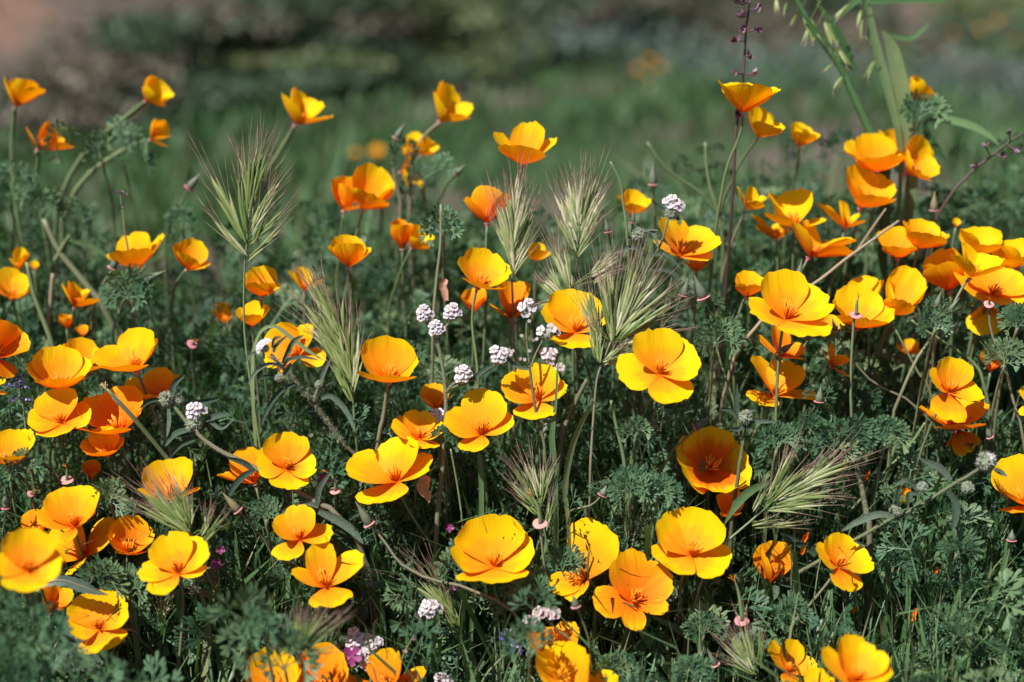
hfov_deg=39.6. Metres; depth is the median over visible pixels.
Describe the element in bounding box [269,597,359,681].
brome head
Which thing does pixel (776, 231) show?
poppy
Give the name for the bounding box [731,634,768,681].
poppy leaf tuft
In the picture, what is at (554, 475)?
grass blade
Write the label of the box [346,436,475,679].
poppy
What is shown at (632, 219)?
poppy bud
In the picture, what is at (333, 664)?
poppy
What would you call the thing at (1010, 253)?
poppy
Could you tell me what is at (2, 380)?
poppy
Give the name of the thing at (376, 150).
poppy
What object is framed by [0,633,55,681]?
poppy leaf tuft
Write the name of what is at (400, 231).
poppy
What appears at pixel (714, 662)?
poppy bud
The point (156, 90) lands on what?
poppy
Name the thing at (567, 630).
poppy
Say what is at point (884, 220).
oat grass
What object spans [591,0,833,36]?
shrub
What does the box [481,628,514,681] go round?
lupin
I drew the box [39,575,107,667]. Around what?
toothed leaf
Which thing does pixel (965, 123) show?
grass blade
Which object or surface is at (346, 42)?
shrub
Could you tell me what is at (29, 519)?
poppy
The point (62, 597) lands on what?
poppy
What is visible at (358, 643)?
white flowered plant
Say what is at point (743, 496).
grass blade
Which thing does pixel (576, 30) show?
shrub
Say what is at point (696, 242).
poppy
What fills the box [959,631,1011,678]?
poppy leaf tuft
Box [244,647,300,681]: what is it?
poppy
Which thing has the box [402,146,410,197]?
poppy
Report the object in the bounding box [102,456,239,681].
brome head
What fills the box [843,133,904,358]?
poppy
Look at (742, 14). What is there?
purple spike plant
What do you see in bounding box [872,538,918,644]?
poppy leaf tuft
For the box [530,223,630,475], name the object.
brome head
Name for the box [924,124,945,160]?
grass blade
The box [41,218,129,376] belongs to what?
stalk
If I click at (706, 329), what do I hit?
poppy leaf tuft
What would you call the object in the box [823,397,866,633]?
stalk
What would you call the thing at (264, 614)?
poppy leaf tuft
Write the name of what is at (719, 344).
poppy bud
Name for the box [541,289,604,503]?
poppy
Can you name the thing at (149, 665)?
poppy leaf tuft
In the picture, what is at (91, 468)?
poppy
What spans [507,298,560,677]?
white flowered plant
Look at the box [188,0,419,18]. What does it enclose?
shrub
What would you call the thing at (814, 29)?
grass blade
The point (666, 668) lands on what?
grass blade
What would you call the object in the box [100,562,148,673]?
poppy leaf tuft
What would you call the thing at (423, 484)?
withered petal
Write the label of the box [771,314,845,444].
poppy
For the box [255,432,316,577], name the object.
poppy
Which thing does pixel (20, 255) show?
poppy
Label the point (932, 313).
poppy leaf tuft
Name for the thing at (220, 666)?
patch grass
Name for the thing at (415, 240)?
poppy
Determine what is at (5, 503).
poppy bud
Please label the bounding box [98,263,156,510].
poppy leaf tuft
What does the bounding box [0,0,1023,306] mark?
meadow grass
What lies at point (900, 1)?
grass blade
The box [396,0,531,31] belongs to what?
shrub
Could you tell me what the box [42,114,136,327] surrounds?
poppy leaf tuft
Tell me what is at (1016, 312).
poppy leaf tuft
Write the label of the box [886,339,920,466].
poppy
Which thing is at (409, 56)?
shrub
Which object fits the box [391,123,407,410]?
poppy bud
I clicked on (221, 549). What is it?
magenta flower
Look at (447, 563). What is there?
poppy leaf tuft
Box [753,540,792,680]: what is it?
poppy
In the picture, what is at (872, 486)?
stalk
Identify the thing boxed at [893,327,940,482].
stalk
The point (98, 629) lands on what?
poppy
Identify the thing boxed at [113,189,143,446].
purple spike plant
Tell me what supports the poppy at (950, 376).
on the ground at (16, 34)
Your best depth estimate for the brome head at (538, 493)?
0.95 m
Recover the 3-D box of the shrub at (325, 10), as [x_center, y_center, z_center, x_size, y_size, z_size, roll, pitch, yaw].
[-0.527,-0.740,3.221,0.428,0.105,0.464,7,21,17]
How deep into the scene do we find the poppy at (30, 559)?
0.85 m
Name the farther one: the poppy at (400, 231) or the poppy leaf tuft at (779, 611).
the poppy at (400, 231)
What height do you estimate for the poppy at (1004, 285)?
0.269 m
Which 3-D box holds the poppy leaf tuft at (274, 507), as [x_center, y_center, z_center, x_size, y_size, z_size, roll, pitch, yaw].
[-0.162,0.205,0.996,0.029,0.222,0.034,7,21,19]
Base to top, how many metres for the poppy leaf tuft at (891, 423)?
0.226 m
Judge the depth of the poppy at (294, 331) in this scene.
0.99 m
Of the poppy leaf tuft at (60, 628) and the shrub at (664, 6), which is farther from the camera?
the shrub at (664, 6)
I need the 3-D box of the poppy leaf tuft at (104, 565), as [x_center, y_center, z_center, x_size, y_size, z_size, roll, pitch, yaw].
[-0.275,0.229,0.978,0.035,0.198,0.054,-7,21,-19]
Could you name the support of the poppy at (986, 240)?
on the ground at (16, 34)
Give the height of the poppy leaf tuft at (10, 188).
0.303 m
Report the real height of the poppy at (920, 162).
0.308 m
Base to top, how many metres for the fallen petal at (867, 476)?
0.008 m
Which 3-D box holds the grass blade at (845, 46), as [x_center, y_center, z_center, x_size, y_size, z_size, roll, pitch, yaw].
[0.250,-0.234,1.095,0.035,0.051,0.009,0,20,0]
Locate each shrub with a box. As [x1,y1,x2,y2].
[0,42,324,117]
[0,83,185,135]
[0,106,201,146]
[13,41,205,96]
[20,0,301,57]
[126,0,304,41]
[152,34,394,81]
[172,39,374,97]
[180,11,410,69]
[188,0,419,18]
[237,1,394,38]
[269,40,444,98]
[278,51,511,93]
[292,0,428,40]
[383,29,524,78]
[387,18,603,67]
[393,1,564,67]
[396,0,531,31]
[417,0,633,32]
[437,0,727,55]
[518,27,687,72]
[535,0,692,32]
[570,0,678,38]
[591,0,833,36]
[616,24,841,85]
[626,31,764,79]
[656,0,755,21]
[691,38,946,101]
[709,3,971,52]
[747,0,906,29]
[748,31,1009,104]
[851,13,1022,58]
[868,43,1023,102]
[910,0,1023,27]
[914,10,1023,57]
[931,48,1023,116]
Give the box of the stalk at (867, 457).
[860,448,871,472]
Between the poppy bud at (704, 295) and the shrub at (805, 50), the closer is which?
the poppy bud at (704, 295)
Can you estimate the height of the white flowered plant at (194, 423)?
0.300 m
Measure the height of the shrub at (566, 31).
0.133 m
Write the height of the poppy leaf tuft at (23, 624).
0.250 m
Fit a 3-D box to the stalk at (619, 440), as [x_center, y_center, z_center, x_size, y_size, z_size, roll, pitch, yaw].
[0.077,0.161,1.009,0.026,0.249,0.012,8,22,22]
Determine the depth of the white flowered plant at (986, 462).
0.94 m
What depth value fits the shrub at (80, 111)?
2.61 m
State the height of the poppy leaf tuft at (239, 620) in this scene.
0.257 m
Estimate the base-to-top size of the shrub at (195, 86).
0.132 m
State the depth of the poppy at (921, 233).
1.03 m
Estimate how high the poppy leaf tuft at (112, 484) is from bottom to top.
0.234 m
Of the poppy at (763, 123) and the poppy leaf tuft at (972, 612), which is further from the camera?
the poppy at (763, 123)
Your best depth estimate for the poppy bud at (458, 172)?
1.13 m
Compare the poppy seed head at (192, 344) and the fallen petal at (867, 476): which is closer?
the fallen petal at (867, 476)
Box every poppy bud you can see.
[0,487,16,540]
[90,260,117,392]
[112,270,165,464]
[164,172,201,368]
[221,491,291,614]
[355,501,540,680]
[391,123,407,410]
[433,164,464,342]
[571,595,593,672]
[604,218,614,468]
[624,208,635,401]
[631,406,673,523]
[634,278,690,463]
[647,161,657,328]
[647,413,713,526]
[694,275,740,645]
[701,309,744,418]
[707,649,719,681]
[757,342,794,464]
[768,260,802,470]
[772,383,837,583]
[824,318,940,524]
[912,298,959,450]
[916,191,938,340]
[919,292,948,468]
[954,425,993,553]
[988,529,1016,632]
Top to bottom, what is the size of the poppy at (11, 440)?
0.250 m
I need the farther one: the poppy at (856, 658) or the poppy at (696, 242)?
the poppy at (696, 242)
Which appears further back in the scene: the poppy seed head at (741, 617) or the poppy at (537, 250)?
the poppy at (537, 250)
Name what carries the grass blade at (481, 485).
on the ground at (16, 34)
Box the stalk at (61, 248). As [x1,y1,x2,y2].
[53,235,70,261]
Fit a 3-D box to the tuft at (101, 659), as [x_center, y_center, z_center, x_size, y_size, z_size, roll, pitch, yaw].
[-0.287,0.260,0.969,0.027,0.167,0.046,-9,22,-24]
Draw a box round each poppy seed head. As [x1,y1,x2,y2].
[27,489,35,508]
[60,464,73,486]
[187,339,198,400]
[323,469,339,618]
[528,489,552,626]
[728,574,749,681]
[842,291,861,532]
[984,298,1023,619]
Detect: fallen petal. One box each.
[802,532,808,541]
[864,471,869,479]
[899,487,910,502]
[907,608,916,625]
[932,566,939,574]
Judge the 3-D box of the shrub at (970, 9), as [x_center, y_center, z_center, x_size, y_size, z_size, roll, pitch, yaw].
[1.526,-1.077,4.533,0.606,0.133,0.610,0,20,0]
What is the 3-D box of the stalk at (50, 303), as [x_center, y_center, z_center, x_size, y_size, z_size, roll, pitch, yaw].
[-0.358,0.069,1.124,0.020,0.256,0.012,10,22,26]
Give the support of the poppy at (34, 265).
on the ground at (16, 34)
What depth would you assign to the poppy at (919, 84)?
1.08 m
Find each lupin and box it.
[6,372,39,509]
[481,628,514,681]
[511,643,524,681]
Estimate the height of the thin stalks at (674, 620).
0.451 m
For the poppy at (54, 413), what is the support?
on the ground at (16, 34)
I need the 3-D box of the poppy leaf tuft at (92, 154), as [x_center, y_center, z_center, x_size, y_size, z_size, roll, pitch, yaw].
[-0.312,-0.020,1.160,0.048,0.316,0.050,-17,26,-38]
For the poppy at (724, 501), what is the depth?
0.98 m
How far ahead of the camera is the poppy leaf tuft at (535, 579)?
0.94 m
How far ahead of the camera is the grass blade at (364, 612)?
0.95 m
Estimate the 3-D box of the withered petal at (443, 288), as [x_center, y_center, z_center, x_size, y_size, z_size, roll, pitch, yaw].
[-0.048,-0.036,1.001,0.006,0.017,0.003,0,20,0]
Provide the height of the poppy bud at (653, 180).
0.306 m
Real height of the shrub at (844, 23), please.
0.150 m
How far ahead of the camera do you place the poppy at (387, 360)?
0.97 m
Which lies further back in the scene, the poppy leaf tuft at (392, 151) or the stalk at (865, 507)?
the poppy leaf tuft at (392, 151)
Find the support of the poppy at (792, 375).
on the ground at (16, 34)
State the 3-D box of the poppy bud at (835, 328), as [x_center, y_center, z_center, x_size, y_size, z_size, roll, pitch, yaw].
[0.265,0.105,1.038,0.093,0.263,0.018,-1,20,-3]
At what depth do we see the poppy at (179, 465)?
0.96 m
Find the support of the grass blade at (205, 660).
on the ground at (16, 34)
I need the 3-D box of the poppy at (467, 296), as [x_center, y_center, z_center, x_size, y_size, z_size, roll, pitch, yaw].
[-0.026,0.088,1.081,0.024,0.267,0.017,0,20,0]
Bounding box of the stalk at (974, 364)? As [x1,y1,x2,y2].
[911,319,991,561]
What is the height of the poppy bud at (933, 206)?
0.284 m
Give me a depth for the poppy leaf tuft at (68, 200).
1.10 m
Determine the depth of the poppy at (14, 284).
1.08 m
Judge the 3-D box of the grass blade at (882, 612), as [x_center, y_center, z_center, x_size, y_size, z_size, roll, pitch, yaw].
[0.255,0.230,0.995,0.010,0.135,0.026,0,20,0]
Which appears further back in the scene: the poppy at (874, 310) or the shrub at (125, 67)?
the shrub at (125, 67)
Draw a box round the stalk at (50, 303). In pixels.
[46,273,59,438]
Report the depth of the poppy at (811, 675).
0.90 m
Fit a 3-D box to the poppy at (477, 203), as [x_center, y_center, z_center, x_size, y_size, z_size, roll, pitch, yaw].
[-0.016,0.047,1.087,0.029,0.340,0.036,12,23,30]
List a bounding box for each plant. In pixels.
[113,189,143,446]
[140,375,380,648]
[245,335,390,595]
[345,626,383,670]
[398,599,443,677]
[416,302,512,670]
[430,408,450,548]
[434,672,452,681]
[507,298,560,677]
[522,605,570,640]
[531,479,614,569]
[539,347,564,617]
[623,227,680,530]
[629,194,685,463]
[681,451,1006,677]
[716,0,762,410]
[719,384,776,642]
[906,128,1023,390]
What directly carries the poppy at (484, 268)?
on the ground at (16, 34)
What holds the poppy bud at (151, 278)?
on the ground at (16, 34)
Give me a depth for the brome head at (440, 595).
0.95 m
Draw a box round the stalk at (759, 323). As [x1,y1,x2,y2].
[705,220,899,507]
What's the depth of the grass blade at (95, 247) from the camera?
1.10 m
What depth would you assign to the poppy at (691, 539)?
0.94 m
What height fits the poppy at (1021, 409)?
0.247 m
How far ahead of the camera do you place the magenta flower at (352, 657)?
0.92 m
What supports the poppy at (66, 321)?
on the ground at (16, 34)
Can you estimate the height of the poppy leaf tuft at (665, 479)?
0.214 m
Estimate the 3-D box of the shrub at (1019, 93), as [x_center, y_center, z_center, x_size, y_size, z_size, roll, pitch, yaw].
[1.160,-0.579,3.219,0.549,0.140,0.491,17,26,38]
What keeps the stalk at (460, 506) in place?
on the ground at (16, 34)
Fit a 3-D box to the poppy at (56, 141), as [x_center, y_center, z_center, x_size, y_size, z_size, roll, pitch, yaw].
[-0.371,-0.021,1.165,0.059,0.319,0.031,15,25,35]
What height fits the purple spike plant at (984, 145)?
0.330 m
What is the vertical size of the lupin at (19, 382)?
0.277 m
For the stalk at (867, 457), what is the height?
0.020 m
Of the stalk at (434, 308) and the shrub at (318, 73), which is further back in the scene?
the shrub at (318, 73)
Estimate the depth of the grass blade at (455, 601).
0.96 m
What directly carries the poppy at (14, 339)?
on the ground at (16, 34)
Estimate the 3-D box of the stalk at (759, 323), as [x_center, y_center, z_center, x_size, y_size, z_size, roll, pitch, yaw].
[0.207,0.073,1.045,0.142,0.323,0.023,-3,20,-9]
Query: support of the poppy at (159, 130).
on the ground at (16, 34)
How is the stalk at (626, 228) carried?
on the ground at (16, 34)
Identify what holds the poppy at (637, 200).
on the ground at (16, 34)
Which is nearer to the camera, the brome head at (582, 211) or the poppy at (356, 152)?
the brome head at (582, 211)
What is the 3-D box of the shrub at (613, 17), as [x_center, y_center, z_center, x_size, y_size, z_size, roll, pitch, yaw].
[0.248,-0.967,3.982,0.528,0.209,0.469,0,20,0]
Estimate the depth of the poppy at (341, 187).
1.08 m
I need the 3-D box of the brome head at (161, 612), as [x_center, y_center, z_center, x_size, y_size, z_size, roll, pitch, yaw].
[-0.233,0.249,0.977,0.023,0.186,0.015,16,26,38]
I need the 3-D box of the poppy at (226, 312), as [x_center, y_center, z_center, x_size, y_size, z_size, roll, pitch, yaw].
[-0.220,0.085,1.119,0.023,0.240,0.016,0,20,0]
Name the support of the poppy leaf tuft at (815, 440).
on the ground at (16, 34)
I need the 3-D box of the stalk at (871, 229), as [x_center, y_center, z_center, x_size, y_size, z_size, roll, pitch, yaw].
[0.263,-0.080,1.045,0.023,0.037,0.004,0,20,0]
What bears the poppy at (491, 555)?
on the ground at (16, 34)
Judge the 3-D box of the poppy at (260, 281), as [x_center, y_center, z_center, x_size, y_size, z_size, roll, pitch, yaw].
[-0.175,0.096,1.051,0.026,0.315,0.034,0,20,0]
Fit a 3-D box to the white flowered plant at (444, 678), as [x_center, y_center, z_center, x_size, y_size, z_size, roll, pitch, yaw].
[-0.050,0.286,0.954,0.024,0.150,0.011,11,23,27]
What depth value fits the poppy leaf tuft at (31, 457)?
0.95 m
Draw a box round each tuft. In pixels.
[0,159,51,331]
[0,447,47,508]
[0,589,73,681]
[0,595,55,681]
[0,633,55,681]
[21,184,68,330]
[34,631,127,681]
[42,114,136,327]
[56,195,98,374]
[62,620,108,676]
[75,554,130,680]
[82,124,156,367]
[88,650,183,681]
[91,476,128,565]
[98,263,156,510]
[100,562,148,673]
[163,204,205,358]
[205,581,278,681]
[231,613,322,681]
[242,595,286,681]
[248,495,283,611]
[387,136,457,300]
[418,203,464,398]
[427,424,459,637]
[433,546,477,678]
[498,584,561,681]
[504,562,555,680]
[542,543,585,620]
[589,649,643,681]
[607,463,659,647]
[615,414,661,507]
[634,472,685,669]
[671,653,716,681]
[680,602,730,680]
[693,315,746,427]
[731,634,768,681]
[748,419,806,618]
[770,590,818,638]
[792,405,824,536]
[806,414,863,591]
[830,412,881,531]
[861,414,915,511]
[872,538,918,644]
[880,89,951,361]
[898,300,953,524]
[936,527,984,674]
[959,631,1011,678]
[961,605,997,678]
[969,336,1023,509]
[982,302,1023,546]
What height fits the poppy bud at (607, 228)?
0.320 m
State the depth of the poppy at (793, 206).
1.05 m
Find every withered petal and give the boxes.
[416,475,430,502]
[439,278,448,300]
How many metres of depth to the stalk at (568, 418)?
0.97 m
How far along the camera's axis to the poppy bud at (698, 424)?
0.96 m
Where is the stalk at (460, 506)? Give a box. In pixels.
[450,449,467,596]
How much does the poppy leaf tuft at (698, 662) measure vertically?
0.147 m
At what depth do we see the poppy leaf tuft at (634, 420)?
0.95 m
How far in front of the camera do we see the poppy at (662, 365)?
0.94 m
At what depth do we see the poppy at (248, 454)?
0.98 m
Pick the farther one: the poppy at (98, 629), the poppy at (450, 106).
the poppy at (450, 106)
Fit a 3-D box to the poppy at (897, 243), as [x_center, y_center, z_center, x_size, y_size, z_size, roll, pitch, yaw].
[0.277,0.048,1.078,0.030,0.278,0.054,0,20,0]
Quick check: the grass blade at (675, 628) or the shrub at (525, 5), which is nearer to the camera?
the grass blade at (675, 628)
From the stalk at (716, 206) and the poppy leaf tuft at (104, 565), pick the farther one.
the stalk at (716, 206)
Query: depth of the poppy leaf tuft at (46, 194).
1.10 m
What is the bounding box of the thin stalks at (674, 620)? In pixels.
[0,148,1023,681]
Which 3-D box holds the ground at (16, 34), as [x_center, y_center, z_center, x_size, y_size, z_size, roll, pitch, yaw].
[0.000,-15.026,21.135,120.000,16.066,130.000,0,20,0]
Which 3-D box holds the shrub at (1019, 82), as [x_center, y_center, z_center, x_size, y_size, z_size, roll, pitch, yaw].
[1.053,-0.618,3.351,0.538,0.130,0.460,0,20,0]
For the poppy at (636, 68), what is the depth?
3.30 m
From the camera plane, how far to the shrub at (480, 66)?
3.34 m
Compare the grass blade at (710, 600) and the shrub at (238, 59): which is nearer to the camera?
the grass blade at (710, 600)
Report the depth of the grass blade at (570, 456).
0.96 m
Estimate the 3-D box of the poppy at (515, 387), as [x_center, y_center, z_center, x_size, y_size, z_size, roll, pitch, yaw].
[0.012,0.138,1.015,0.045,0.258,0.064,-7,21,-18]
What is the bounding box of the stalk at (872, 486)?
[810,457,899,589]
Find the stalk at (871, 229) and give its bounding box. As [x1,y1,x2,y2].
[853,208,886,256]
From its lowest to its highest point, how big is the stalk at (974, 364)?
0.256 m
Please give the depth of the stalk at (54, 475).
0.96 m
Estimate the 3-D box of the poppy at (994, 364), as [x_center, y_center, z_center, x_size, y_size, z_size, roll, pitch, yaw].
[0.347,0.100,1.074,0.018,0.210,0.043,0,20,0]
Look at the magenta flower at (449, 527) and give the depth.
0.97 m
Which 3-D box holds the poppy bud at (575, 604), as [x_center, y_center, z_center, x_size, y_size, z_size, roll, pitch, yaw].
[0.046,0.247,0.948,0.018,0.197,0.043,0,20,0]
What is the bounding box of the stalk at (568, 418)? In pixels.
[551,378,588,545]
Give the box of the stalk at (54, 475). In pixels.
[42,462,62,487]
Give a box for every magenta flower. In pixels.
[211,559,231,656]
[216,546,243,681]
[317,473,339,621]
[341,647,361,675]
[444,523,453,615]
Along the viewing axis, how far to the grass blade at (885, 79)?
1.09 m
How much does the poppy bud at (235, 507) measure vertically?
0.224 m
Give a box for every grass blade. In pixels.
[68,240,109,259]
[155,602,165,678]
[199,591,210,681]
[234,531,250,643]
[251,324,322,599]
[334,579,367,646]
[352,580,412,594]
[449,585,467,681]
[467,581,476,681]
[477,454,485,672]
[549,358,558,624]
[563,400,595,620]
[638,629,674,681]
[651,615,703,646]
[703,585,733,681]
[724,480,768,524]
[801,13,853,70]
[816,2,857,70]
[835,0,860,20]
[858,0,949,3]
[862,0,869,42]
[866,6,902,339]
[875,30,916,476]
[879,585,889,652]
[887,23,929,40]
[893,651,932,654]
[921,116,998,144]
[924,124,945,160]
[981,542,1007,677]
[1011,653,1023,681]
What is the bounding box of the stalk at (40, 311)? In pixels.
[25,262,92,558]
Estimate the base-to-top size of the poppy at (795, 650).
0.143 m
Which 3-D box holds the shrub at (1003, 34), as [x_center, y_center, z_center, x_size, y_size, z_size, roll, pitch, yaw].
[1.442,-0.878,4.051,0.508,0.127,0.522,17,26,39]
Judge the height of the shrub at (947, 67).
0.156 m
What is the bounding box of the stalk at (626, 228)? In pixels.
[610,161,629,412]
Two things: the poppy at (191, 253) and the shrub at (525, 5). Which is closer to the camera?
the poppy at (191, 253)
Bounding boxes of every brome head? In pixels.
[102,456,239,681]
[151,594,175,654]
[184,564,241,681]
[185,115,302,594]
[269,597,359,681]
[271,246,374,537]
[371,538,465,642]
[482,149,544,482]
[499,437,562,624]
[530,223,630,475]
[542,147,616,478]
[564,221,711,625]
[680,415,892,659]
[704,598,769,681]
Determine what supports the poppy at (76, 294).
on the ground at (16, 34)
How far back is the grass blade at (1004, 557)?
0.96 m
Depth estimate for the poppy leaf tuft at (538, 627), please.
0.88 m
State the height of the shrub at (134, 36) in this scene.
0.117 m
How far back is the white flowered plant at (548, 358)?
1.01 m
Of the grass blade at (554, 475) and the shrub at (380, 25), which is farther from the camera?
the shrub at (380, 25)
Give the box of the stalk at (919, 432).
[905,422,925,448]
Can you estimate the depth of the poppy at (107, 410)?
0.98 m
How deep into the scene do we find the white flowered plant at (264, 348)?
0.95 m
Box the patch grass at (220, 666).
[0,158,1023,681]
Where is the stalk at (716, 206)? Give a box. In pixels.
[704,142,724,369]
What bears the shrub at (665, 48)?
on the ground at (16, 34)
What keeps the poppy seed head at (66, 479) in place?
on the ground at (16, 34)
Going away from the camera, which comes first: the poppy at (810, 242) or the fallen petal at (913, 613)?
the fallen petal at (913, 613)
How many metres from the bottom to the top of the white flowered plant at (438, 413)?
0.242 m
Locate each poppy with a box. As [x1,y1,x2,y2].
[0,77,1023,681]
[0,267,29,355]
[0,319,30,377]
[0,378,6,394]
[0,429,34,610]
[0,528,61,680]
[6,509,67,675]
[9,247,28,358]
[26,121,73,437]
[27,345,91,486]
[28,386,91,491]
[29,260,42,335]
[37,485,107,678]
[43,585,73,653]
[47,517,132,634]
[53,75,173,326]
[58,313,83,435]
[60,119,170,322]
[61,281,99,436]
[62,337,143,466]
[66,590,167,681]
[75,325,92,458]
[75,385,142,514]
[79,426,132,562]
[82,459,108,558]
[93,327,195,579]
[106,231,164,442]
[107,515,154,667]
[124,367,188,589]
[137,457,199,596]
[137,531,209,681]
[171,237,209,395]
[211,302,235,422]
[217,447,279,610]
[235,300,269,493]
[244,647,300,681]
[245,265,280,434]
[254,87,332,299]
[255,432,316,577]
[264,322,349,498]
[271,504,332,625]
[288,267,321,420]
[291,541,363,635]
[293,642,348,681]
[328,235,370,482]
[331,175,360,344]
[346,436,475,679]
[346,648,425,681]
[349,162,394,350]
[350,150,358,165]
[357,335,418,554]
[368,145,383,166]
[380,156,422,309]
[387,224,434,418]
[390,218,412,403]
[391,409,442,617]
[397,138,438,330]
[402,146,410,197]
[405,132,430,302]
[407,80,473,363]
[420,383,448,537]
[443,388,513,674]
[450,514,534,677]
[457,247,511,485]
[460,288,486,389]
[464,185,510,386]
[489,280,529,448]
[493,121,556,424]
[500,362,567,487]
[524,242,550,359]
[527,621,579,653]
[535,641,617,681]
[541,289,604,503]
[548,517,618,652]
[592,548,673,673]
[616,328,700,675]
[617,189,650,348]
[633,66,640,85]
[645,56,652,71]
[651,506,731,679]
[653,217,721,408]
[656,64,663,93]
[676,426,751,510]
[682,260,708,421]
[699,79,780,393]
[709,106,784,367]
[713,186,766,342]
[716,490,743,626]
[723,270,763,542]
[743,269,834,665]
[746,355,816,512]
[751,214,790,419]
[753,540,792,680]
[758,325,804,467]
[764,188,826,447]
[767,639,817,681]
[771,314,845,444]
[772,220,856,415]
[774,532,873,676]
[781,122,819,268]
[792,667,834,681]
[808,343,849,517]
[817,200,865,374]
[821,634,892,681]
[832,164,896,343]
[832,285,894,516]
[836,275,883,450]
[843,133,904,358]
[862,265,927,409]
[866,129,905,342]
[873,218,949,397]
[874,226,916,479]
[878,241,1003,610]
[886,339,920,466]
[887,75,933,271]
[890,135,939,347]
[902,356,984,547]
[918,398,988,520]
[922,247,963,453]
[934,422,981,455]
[936,218,960,357]
[943,226,1002,455]
[943,264,1023,460]
[956,301,1002,397]
[973,348,1004,468]
[976,26,983,52]
[991,19,1001,54]
[991,453,1023,611]
[992,238,1023,449]
[1018,386,1023,610]
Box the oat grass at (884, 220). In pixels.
[774,0,890,365]
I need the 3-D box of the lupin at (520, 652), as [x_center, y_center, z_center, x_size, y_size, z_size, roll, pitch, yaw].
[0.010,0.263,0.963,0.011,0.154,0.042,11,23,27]
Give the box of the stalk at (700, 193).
[646,142,726,340]
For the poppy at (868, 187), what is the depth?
1.07 m
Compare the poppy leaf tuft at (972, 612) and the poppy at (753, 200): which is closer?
the poppy leaf tuft at (972, 612)
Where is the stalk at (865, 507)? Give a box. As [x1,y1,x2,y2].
[853,453,872,640]
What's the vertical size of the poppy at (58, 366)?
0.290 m
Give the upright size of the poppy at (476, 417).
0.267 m
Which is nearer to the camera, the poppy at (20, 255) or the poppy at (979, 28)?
the poppy at (20, 255)
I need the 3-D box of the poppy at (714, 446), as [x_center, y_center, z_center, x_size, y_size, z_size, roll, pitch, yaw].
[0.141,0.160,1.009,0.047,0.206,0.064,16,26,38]
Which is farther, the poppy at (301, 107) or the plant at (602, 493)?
the poppy at (301, 107)
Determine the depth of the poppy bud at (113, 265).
1.05 m
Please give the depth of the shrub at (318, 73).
2.97 m
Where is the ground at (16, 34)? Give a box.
[0,0,1023,681]
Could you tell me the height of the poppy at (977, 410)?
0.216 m
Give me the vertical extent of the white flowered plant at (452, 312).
0.332 m
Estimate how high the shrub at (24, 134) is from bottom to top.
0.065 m
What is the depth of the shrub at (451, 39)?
3.45 m
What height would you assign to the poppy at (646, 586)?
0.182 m
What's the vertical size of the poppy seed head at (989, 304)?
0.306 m
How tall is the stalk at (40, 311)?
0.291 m
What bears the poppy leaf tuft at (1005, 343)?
on the ground at (16, 34)
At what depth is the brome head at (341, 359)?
0.98 m
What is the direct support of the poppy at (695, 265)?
on the ground at (16, 34)
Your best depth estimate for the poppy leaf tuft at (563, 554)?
0.95 m
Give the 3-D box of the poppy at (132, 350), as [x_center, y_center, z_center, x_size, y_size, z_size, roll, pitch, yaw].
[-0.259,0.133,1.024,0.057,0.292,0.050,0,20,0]
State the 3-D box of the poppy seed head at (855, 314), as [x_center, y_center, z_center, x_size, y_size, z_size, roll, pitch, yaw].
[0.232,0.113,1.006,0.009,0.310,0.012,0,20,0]
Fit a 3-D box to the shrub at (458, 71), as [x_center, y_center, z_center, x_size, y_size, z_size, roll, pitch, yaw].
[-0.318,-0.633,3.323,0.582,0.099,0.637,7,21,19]
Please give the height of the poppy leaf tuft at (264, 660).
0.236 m
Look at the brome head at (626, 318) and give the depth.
0.95 m
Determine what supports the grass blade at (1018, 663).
on the patch grass at (220, 666)
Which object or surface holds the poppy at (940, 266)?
on the ground at (16, 34)
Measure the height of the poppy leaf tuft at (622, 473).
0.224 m
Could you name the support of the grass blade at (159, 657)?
on the ground at (16, 34)
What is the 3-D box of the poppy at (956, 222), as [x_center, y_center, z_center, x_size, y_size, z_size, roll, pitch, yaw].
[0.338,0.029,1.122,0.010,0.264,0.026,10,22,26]
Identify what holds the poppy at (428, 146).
on the ground at (16, 34)
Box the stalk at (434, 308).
[428,204,441,451]
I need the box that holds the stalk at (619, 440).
[610,400,633,547]
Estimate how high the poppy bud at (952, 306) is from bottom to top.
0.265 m
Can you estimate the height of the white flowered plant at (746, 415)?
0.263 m
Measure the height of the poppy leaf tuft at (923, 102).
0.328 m
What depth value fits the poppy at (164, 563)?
0.91 m
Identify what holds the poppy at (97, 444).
on the ground at (16, 34)
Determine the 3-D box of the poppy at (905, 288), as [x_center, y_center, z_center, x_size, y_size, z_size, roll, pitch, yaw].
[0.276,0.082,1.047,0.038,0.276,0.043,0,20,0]
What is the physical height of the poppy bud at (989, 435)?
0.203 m
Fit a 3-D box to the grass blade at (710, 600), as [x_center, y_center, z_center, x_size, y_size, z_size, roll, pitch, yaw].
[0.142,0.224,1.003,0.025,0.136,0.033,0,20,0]
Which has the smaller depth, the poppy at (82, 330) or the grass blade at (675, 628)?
the grass blade at (675, 628)
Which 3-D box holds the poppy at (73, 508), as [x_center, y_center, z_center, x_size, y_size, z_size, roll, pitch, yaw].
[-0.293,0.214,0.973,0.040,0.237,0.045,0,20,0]
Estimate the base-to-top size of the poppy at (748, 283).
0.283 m

